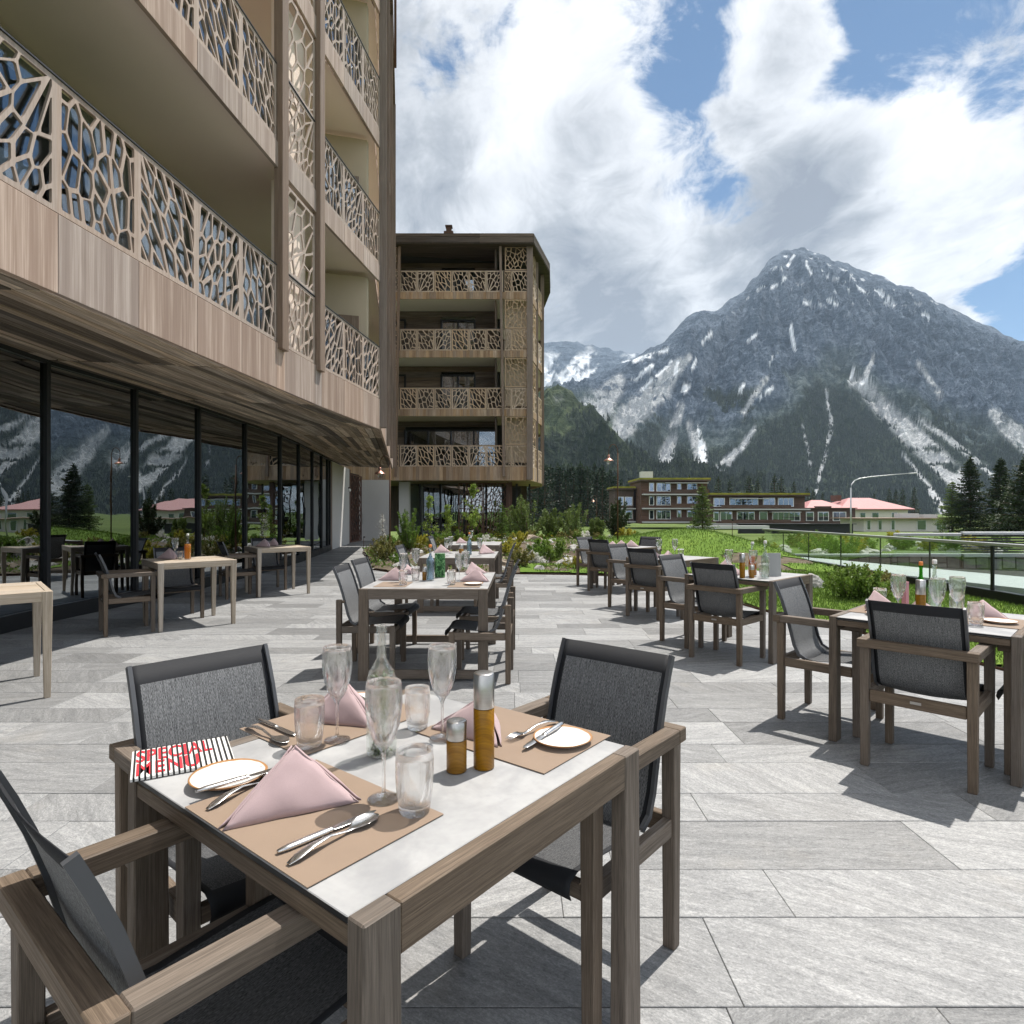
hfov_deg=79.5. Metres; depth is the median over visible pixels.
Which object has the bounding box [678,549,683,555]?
tumbler
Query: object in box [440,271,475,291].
window
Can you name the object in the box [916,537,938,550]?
ground shrub
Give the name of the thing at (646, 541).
armchair
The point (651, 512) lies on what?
window
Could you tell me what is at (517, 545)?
ground shrub
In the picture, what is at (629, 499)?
window
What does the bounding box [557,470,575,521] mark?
spruce tree
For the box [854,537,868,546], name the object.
ground shrub
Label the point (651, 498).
window
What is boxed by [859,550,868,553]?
boulder
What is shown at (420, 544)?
ground shrub
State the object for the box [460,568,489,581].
napkin
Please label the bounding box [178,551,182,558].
tumbler
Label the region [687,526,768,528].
concrete ledge
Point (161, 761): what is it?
menu card
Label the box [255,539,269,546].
napkin
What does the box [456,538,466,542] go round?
napkin
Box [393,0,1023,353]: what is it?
sky
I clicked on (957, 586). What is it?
wine glass
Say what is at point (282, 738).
soup spoon
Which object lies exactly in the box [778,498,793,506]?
window
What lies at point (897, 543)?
ground shrub
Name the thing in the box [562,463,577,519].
spruce tree
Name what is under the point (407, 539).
yew bush
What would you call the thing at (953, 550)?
boulder
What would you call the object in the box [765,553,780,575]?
menu stand
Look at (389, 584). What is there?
placemat
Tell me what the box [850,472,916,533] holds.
street light
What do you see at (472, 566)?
napkin
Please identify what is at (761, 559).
planting soil
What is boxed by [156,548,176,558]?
napkin
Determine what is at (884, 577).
boxy shrub
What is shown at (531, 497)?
spruce tree
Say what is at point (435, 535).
ground shrub
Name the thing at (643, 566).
armchair
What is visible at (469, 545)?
water bottle
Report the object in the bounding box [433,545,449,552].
napkin
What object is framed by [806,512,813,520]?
window
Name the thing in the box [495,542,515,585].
side chair
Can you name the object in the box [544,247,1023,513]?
mountain
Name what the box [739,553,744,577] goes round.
pepper mill
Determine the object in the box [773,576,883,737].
armchair
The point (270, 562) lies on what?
armchair
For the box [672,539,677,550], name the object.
wine glass
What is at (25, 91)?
balcony window
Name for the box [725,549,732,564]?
wine glass
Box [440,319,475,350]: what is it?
window
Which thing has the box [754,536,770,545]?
ground shrub
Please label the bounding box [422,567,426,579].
pepper mill
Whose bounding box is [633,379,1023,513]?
mountain forest
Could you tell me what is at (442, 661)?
wine glass
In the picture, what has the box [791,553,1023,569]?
stone wall
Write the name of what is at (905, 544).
ground shrub
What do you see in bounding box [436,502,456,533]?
birch sapling
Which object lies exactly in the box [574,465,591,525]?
spruce tree
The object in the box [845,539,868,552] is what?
ground shrub
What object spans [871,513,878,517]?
window
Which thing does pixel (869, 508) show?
red roofed house
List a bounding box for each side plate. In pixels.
[188,758,267,790]
[464,582,482,584]
[533,725,592,747]
[984,617,1018,624]
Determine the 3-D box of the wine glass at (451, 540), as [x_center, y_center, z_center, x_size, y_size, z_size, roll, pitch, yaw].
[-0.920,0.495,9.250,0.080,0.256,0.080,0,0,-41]
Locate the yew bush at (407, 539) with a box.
[395,508,420,549]
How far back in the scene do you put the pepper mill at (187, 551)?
7.57 m
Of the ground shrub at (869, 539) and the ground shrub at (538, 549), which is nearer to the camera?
the ground shrub at (538, 549)
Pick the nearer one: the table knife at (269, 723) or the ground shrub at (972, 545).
the table knife at (269, 723)
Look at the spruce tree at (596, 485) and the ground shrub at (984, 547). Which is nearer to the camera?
the ground shrub at (984, 547)
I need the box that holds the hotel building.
[0,0,396,633]
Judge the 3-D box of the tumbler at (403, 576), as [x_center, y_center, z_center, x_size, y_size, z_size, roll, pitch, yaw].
[-0.930,0.560,5.260,0.079,0.126,0.079,0,0,-36]
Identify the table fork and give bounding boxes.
[206,773,266,809]
[505,720,557,739]
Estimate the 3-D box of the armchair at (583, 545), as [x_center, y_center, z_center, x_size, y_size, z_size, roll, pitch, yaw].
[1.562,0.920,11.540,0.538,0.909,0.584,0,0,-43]
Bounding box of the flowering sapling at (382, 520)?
[378,515,387,539]
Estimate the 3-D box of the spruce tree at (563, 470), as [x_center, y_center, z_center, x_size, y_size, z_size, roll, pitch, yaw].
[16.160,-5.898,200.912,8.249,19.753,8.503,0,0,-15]
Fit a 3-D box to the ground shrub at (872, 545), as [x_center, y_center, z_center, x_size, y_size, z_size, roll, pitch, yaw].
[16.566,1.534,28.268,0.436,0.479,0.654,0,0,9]
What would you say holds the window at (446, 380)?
in the hotel wing
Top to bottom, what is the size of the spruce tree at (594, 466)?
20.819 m
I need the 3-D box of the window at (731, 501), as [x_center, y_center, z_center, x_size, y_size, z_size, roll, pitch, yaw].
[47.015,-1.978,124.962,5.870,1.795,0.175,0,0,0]
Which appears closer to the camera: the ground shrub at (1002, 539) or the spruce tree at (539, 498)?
the ground shrub at (1002, 539)
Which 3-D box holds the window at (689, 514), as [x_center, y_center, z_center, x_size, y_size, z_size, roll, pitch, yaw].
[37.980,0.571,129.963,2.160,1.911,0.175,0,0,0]
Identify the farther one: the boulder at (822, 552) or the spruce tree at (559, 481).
the spruce tree at (559, 481)
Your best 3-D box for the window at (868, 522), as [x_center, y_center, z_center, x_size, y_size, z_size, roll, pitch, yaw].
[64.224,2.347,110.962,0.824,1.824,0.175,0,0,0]
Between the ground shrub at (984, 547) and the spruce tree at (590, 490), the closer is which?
the ground shrub at (984, 547)
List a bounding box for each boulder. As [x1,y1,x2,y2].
[390,562,412,567]
[525,535,541,539]
[528,558,548,566]
[533,565,544,572]
[554,557,572,566]
[781,547,791,552]
[804,573,823,587]
[817,550,828,553]
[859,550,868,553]
[863,548,881,553]
[887,545,896,549]
[946,548,960,551]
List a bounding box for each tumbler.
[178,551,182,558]
[294,694,324,749]
[395,743,433,818]
[398,570,407,584]
[405,684,429,730]
[411,566,419,580]
[447,570,455,584]
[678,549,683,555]
[759,563,767,576]
[873,587,886,597]
[949,593,964,607]
[967,601,984,625]
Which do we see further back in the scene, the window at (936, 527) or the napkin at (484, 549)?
the window at (936, 527)
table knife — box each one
[195,768,271,792]
[256,717,294,734]
[276,810,375,852]
[523,721,564,747]
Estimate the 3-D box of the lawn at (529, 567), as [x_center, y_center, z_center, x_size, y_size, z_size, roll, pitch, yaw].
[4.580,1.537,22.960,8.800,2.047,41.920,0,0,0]
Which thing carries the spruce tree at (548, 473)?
on the ground at (642, 528)
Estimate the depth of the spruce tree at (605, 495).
154.82 m
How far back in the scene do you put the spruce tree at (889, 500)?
189.91 m
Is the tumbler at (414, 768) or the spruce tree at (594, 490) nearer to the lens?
the tumbler at (414, 768)
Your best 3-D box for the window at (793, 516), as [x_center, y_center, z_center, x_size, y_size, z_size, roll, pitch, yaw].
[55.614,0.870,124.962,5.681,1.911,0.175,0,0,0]
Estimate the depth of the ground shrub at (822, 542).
27.06 m
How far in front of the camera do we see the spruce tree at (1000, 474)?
57.94 m
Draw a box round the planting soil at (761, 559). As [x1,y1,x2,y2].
[363,539,812,572]
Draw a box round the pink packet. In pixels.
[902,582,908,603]
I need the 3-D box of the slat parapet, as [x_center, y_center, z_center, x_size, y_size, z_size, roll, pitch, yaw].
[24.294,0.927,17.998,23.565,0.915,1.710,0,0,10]
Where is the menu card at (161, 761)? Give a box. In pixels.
[130,735,233,782]
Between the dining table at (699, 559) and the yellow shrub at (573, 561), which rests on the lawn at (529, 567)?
the yellow shrub at (573, 561)
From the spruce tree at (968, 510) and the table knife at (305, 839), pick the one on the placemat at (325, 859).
the table knife at (305, 839)
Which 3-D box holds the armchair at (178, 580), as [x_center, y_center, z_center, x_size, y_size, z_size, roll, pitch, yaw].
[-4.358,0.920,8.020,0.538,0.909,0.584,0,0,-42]
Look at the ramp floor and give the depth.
18.69 m
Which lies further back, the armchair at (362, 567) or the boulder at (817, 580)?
the boulder at (817, 580)
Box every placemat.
[185,759,443,887]
[239,704,405,754]
[374,582,412,586]
[415,706,610,773]
[448,582,480,586]
[848,605,866,612]
[968,618,1023,629]
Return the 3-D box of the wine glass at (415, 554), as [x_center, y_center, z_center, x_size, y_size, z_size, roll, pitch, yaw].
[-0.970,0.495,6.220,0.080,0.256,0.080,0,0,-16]
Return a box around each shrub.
[365,535,399,560]
[379,535,395,546]
[389,551,398,563]
[403,534,429,548]
[421,537,443,553]
[422,531,440,543]
[440,528,465,540]
[469,532,483,540]
[481,534,491,540]
[498,539,522,554]
[508,547,534,566]
[509,531,528,542]
[512,541,521,548]
[524,530,541,536]
[526,537,547,553]
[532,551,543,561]
[533,544,550,558]
[543,530,555,538]
[545,539,566,559]
[552,531,565,537]
[561,555,581,567]
[565,529,581,538]
[573,530,580,538]
[581,530,589,536]
[589,532,602,537]
[615,527,635,535]
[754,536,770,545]
[785,532,800,546]
[788,535,801,546]
[794,533,823,541]
[797,539,815,551]
[809,535,835,547]
[817,535,844,553]
[822,562,890,600]
[832,535,861,553]
[838,533,868,552]
[841,544,856,553]
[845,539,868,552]
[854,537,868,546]
[858,564,891,595]
[866,537,878,544]
[867,540,876,548]
[886,535,903,548]
[886,535,916,549]
[887,530,908,536]
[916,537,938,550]
[932,531,963,550]
[962,537,986,550]
[973,542,997,550]
[989,530,1015,550]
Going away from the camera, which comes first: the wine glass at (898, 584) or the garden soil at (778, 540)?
the wine glass at (898, 584)
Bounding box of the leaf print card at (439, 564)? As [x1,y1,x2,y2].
[435,553,444,577]
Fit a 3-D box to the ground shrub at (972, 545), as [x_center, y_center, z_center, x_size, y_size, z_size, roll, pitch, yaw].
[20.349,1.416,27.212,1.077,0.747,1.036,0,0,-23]
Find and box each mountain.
[539,341,639,386]
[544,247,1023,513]
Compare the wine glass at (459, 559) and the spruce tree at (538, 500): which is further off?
the spruce tree at (538, 500)
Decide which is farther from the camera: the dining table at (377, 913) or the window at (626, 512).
the window at (626, 512)
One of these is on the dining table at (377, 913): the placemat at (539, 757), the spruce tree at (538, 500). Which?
the placemat at (539, 757)
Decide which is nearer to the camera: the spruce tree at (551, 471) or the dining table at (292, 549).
the dining table at (292, 549)
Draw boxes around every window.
[0,60,88,225]
[396,272,405,290]
[396,319,405,348]
[399,374,405,407]
[404,430,497,466]
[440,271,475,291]
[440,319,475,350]
[440,374,475,408]
[625,497,631,505]
[625,510,631,518]
[649,483,653,490]
[649,496,653,504]
[649,510,653,518]
[656,483,670,490]
[656,496,670,504]
[656,510,670,518]
[677,496,680,503]
[687,483,696,488]
[687,496,696,503]
[687,510,695,516]
[713,498,724,506]
[713,512,718,520]
[720,512,731,520]
[729,498,757,504]
[737,512,754,519]
[759,512,767,519]
[763,498,774,504]
[772,512,799,520]
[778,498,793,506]
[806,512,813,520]
[818,512,828,520]
[833,512,845,520]
[860,513,865,517]
[866,520,870,529]
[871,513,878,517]
[877,520,881,529]
[890,520,894,529]
[916,520,926,529]
[935,520,946,529]
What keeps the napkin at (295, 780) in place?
on the placemat at (325, 859)
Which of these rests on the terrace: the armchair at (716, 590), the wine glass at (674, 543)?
the armchair at (716, 590)
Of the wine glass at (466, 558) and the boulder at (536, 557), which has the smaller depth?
the wine glass at (466, 558)
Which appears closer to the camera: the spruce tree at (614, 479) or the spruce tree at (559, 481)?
the spruce tree at (559, 481)
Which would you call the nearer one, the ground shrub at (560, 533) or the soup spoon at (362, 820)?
the soup spoon at (362, 820)
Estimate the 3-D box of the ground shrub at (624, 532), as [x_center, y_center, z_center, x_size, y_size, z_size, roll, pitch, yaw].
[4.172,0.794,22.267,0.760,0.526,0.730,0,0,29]
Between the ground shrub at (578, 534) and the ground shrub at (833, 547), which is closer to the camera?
the ground shrub at (578, 534)
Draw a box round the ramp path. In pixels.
[802,557,1023,593]
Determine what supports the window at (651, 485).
in the brown hotel at (648, 497)
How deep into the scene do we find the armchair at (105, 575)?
7.05 m
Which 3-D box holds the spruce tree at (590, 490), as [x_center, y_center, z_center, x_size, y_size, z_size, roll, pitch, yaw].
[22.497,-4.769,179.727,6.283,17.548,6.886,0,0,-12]
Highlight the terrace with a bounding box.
[0,541,1023,1023]
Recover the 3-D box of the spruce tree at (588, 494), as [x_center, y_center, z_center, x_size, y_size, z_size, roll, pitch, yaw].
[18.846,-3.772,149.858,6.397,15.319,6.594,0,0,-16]
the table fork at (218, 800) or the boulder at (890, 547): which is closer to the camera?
the table fork at (218, 800)
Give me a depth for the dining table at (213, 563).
7.46 m
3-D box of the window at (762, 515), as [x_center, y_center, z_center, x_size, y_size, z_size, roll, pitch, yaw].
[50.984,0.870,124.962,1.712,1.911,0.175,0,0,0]
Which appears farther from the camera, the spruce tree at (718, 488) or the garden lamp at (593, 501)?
the spruce tree at (718, 488)
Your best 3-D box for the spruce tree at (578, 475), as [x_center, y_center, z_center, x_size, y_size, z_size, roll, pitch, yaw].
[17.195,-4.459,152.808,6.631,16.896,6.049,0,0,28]
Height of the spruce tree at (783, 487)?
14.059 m
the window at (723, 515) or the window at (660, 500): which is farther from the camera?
the window at (660, 500)
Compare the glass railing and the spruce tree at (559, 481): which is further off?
the spruce tree at (559, 481)
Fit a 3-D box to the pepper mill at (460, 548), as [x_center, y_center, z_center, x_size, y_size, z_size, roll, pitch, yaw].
[-0.730,0.546,8.850,0.064,0.159,0.064,0,0,0]
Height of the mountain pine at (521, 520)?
2.075 m
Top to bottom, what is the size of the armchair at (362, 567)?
0.909 m
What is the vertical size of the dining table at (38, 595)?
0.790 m
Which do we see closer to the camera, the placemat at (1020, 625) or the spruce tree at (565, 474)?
the placemat at (1020, 625)
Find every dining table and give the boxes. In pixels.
[0,581,52,697]
[127,689,639,1023]
[142,556,236,631]
[244,545,310,597]
[358,572,495,680]
[417,551,498,612]
[444,541,501,573]
[589,546,659,587]
[626,554,718,619]
[684,569,812,663]
[828,604,1023,787]
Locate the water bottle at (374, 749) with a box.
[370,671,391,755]
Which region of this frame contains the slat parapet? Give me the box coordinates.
[893,532,1023,553]
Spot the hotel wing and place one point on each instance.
(469, 343)
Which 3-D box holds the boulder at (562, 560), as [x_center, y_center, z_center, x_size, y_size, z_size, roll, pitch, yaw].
[1.326,1.258,15.204,0.647,0.280,0.520,0,0,-29]
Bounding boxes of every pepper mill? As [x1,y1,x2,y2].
[185,534,190,558]
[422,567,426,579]
[446,717,466,773]
[459,544,462,552]
[474,670,493,770]
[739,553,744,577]
[749,565,753,577]
[915,579,925,605]
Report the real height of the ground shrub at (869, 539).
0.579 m
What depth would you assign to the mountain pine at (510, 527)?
26.83 m
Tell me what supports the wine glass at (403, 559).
on the placemat at (389, 584)
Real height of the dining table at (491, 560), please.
0.750 m
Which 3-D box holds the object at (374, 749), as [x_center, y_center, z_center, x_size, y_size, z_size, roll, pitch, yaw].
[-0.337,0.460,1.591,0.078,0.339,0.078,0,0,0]
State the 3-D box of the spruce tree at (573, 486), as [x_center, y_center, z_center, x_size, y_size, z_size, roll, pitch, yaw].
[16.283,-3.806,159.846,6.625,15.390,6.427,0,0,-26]
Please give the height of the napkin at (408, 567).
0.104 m
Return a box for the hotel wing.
[341,225,549,540]
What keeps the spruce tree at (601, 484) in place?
on the ground at (642, 528)
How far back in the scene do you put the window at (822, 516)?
126.38 m
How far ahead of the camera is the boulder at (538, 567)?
14.04 m
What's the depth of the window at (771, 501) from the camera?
124.88 m
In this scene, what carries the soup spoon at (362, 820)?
on the placemat at (325, 859)
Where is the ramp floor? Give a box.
[899,565,1023,576]
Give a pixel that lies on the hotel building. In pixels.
(198, 270)
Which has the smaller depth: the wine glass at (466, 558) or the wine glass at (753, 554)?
the wine glass at (466, 558)
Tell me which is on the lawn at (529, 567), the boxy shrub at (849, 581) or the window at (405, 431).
the boxy shrub at (849, 581)
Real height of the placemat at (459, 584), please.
0.002 m
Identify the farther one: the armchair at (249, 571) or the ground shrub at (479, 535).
the ground shrub at (479, 535)
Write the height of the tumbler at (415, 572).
0.126 m
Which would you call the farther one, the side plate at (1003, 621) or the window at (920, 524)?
the window at (920, 524)
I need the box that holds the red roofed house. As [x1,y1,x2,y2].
[805,495,914,517]
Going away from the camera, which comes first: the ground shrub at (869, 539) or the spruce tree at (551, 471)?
the ground shrub at (869, 539)
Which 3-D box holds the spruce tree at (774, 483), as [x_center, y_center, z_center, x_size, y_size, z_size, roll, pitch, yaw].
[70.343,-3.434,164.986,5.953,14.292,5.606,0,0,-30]
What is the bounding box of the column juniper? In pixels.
[494,503,508,540]
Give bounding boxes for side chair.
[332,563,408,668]
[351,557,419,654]
[395,544,438,605]
[428,535,458,571]
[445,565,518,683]
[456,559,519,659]
[474,545,514,606]
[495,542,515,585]
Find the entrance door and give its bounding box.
[351,474,361,541]
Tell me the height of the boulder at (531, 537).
0.577 m
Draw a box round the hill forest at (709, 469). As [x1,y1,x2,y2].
[527,401,773,499]
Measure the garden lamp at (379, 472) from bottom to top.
2.968 m
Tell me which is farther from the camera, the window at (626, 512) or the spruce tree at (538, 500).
the spruce tree at (538, 500)
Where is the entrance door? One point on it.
(357, 536)
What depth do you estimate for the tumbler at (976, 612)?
3.37 m
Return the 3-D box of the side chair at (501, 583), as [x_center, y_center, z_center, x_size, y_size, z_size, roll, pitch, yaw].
[-0.253,0.920,8.599,0.584,0.909,0.496,0,0,3]
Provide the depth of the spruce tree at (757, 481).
174.84 m
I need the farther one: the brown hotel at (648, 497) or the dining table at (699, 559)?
the brown hotel at (648, 497)
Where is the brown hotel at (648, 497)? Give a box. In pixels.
[607,471,710,523]
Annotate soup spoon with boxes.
[245,725,289,742]
[287,813,378,864]
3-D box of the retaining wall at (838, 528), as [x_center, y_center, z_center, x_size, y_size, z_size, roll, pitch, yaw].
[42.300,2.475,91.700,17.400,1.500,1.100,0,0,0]
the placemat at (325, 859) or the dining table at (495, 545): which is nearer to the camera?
the placemat at (325, 859)
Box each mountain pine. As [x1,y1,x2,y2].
[496,509,522,534]
[506,495,546,535]
[541,507,564,534]
[556,502,590,535]
[588,517,605,535]
[604,497,630,536]
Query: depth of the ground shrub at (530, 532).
22.41 m
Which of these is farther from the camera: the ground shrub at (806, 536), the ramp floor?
the ground shrub at (806, 536)
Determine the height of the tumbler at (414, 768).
0.129 m
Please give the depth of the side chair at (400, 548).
8.82 m
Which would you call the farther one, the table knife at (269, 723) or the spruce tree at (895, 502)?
the spruce tree at (895, 502)
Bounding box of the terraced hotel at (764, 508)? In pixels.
[694,493,856,525]
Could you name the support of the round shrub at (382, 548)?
on the planting soil at (761, 559)
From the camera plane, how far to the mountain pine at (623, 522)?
22.76 m
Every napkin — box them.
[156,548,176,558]
[218,745,360,830]
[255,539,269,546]
[269,539,277,545]
[324,684,367,727]
[378,567,398,579]
[400,564,410,573]
[431,701,501,746]
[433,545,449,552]
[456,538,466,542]
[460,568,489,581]
[466,562,486,573]
[480,544,494,553]
[627,540,638,546]
[864,590,889,610]
[967,600,1008,618]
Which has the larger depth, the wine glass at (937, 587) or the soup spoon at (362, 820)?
the wine glass at (937, 587)
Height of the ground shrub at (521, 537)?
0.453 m
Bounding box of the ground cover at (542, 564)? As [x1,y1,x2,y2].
[362,535,736,570]
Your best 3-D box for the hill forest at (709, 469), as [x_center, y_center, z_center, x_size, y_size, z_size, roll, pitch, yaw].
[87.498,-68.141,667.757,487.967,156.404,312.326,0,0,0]
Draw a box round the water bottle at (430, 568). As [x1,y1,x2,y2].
[426,544,433,579]
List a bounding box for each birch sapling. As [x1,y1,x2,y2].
[422,495,437,534]
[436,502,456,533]
[462,484,482,529]
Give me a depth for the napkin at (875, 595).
3.94 m
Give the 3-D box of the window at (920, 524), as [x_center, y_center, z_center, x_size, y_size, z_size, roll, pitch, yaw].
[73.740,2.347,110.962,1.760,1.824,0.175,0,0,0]
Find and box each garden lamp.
[375,456,390,550]
[591,495,596,516]
[604,444,618,538]
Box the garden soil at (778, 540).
[735,536,1023,553]
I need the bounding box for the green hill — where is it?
[527,384,761,495]
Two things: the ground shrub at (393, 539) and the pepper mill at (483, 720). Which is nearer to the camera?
the pepper mill at (483, 720)
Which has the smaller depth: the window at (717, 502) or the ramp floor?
the ramp floor
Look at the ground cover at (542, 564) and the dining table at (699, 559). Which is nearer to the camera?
the dining table at (699, 559)
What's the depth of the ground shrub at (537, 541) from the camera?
16.55 m
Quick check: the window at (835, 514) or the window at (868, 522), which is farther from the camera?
the window at (835, 514)
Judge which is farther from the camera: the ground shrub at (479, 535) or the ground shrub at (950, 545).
the ground shrub at (950, 545)
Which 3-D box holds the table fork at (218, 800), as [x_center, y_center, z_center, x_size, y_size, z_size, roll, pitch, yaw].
[-0.593,0.613,1.378,0.025,0.014,0.207,0,0,24]
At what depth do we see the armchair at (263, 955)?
1.06 m
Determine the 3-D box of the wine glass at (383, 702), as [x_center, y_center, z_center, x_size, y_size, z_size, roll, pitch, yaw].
[-0.278,0.495,1.336,0.080,0.256,0.080,0,0,-25]
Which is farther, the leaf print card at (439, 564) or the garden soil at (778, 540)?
the garden soil at (778, 540)
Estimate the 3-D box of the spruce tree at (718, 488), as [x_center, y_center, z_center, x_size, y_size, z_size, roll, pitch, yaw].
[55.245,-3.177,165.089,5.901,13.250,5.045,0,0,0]
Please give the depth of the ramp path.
15.28 m
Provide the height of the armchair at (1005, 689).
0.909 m
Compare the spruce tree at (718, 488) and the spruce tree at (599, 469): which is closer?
the spruce tree at (718, 488)
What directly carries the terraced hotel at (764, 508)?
on the ground at (642, 528)
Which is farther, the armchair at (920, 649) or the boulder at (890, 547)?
the boulder at (890, 547)
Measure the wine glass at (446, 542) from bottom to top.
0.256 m
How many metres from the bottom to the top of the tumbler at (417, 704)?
0.118 m
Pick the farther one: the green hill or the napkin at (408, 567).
the green hill
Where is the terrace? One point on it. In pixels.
(824, 879)
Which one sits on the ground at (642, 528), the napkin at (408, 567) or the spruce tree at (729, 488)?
the spruce tree at (729, 488)
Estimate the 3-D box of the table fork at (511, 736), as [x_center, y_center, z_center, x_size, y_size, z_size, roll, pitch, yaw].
[0.060,0.610,1.742,0.025,0.014,0.207,0,0,44]
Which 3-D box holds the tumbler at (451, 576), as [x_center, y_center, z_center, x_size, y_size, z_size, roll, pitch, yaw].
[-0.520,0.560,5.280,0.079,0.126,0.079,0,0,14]
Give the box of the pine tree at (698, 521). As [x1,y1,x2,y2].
[686,484,719,530]
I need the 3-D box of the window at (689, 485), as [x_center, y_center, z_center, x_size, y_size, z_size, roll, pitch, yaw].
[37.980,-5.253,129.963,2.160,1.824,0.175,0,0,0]
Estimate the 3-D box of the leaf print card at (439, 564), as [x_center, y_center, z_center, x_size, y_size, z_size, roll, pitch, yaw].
[-0.690,0.510,5.900,0.095,0.230,0.030,0,0,6]
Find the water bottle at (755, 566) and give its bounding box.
[749,542,756,574]
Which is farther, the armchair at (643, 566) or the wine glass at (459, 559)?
the armchair at (643, 566)
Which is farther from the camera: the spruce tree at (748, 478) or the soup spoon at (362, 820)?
the spruce tree at (748, 478)
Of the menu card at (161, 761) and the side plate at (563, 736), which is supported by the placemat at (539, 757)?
the side plate at (563, 736)
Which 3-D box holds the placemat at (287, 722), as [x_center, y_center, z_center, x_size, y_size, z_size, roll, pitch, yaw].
[-0.520,0.624,1.850,0.320,0.002,0.450,0,0,38]
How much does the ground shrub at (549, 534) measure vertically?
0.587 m
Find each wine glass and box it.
[172,538,178,552]
[322,643,351,743]
[365,677,402,805]
[399,553,407,569]
[412,548,419,564]
[428,642,456,742]
[444,538,449,555]
[448,536,452,553]
[455,553,463,581]
[462,551,469,575]
[477,538,481,555]
[656,539,661,549]
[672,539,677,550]
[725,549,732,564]
[749,550,757,576]
[890,574,905,602]
[929,577,946,606]
[949,576,965,607]
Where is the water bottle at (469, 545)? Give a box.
[467,532,471,554]
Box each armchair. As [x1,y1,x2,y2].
[0,770,347,1023]
[94,553,156,636]
[109,643,293,939]
[149,547,205,617]
[216,541,257,599]
[249,537,287,589]
[454,637,685,1023]
[575,536,614,587]
[586,539,625,590]
[606,543,658,610]
[623,536,661,584]
[624,547,679,620]
[657,553,726,647]
[686,562,767,666]
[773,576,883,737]
[856,599,996,794]
[996,645,1010,774]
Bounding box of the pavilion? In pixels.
[833,513,950,531]
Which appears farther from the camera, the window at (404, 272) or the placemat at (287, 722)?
the window at (404, 272)
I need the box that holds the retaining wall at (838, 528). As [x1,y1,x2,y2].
[738,524,852,533]
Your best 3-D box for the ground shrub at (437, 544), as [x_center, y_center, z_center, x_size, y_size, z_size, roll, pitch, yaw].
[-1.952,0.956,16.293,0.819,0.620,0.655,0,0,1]
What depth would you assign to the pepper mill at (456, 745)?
1.47 m
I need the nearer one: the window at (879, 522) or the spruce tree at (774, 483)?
the window at (879, 522)
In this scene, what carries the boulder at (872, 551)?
on the garden soil at (778, 540)
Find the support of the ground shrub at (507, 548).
on the planting soil at (761, 559)
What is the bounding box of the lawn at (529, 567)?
[519,529,1023,663]
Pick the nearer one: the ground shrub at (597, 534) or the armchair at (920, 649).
the armchair at (920, 649)
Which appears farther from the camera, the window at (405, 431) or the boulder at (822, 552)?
the window at (405, 431)
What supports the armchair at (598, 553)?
on the terrace
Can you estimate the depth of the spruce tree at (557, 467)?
170.45 m
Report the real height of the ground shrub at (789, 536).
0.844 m
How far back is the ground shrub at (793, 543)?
30.19 m
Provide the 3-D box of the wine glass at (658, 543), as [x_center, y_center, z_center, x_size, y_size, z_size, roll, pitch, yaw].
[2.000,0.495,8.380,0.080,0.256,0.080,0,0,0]
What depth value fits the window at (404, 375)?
31.93 m
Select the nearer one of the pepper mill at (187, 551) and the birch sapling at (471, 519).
the pepper mill at (187, 551)
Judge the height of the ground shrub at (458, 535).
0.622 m
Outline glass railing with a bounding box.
[762,528,1023,606]
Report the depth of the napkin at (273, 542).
10.63 m
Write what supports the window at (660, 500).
in the brown hotel at (648, 497)
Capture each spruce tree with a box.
[527,487,539,523]
[530,488,543,524]
[531,475,546,523]
[532,466,553,525]
[543,466,558,521]
[545,465,561,520]
[549,462,564,519]
[551,470,561,517]
[554,465,565,521]
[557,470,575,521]
[560,464,566,510]
[561,463,574,513]
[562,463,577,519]
[568,468,578,514]
[570,461,590,523]
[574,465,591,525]
[578,465,597,526]
[583,466,594,523]
[588,465,609,526]
[588,472,600,523]
[589,464,608,520]
[589,471,603,521]
[590,463,597,500]
[600,473,610,525]
[612,473,616,485]
[713,476,722,492]
[727,479,732,492]
[744,475,752,492]
[754,479,760,492]
[768,475,779,492]
[777,477,785,492]
[805,487,810,501]
[885,488,892,502]
[893,491,898,503]
[899,488,906,506]
[909,487,920,512]
[931,482,973,532]
[946,455,992,532]
[973,458,1023,531]
[982,454,1023,531]
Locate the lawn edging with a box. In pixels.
[362,546,1002,670]
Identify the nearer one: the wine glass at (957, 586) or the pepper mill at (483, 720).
the pepper mill at (483, 720)
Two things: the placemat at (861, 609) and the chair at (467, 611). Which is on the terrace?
the chair at (467, 611)
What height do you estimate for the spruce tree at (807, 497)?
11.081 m
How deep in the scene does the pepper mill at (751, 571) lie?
5.84 m
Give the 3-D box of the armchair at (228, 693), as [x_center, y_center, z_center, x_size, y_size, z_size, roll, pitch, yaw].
[-0.810,0.920,1.843,0.584,0.909,0.538,0,0,41]
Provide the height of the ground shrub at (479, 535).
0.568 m
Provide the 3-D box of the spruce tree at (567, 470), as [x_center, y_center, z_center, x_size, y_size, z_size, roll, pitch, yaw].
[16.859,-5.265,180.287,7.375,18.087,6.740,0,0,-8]
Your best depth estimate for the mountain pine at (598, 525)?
23.90 m
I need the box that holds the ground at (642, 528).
[389,514,993,570]

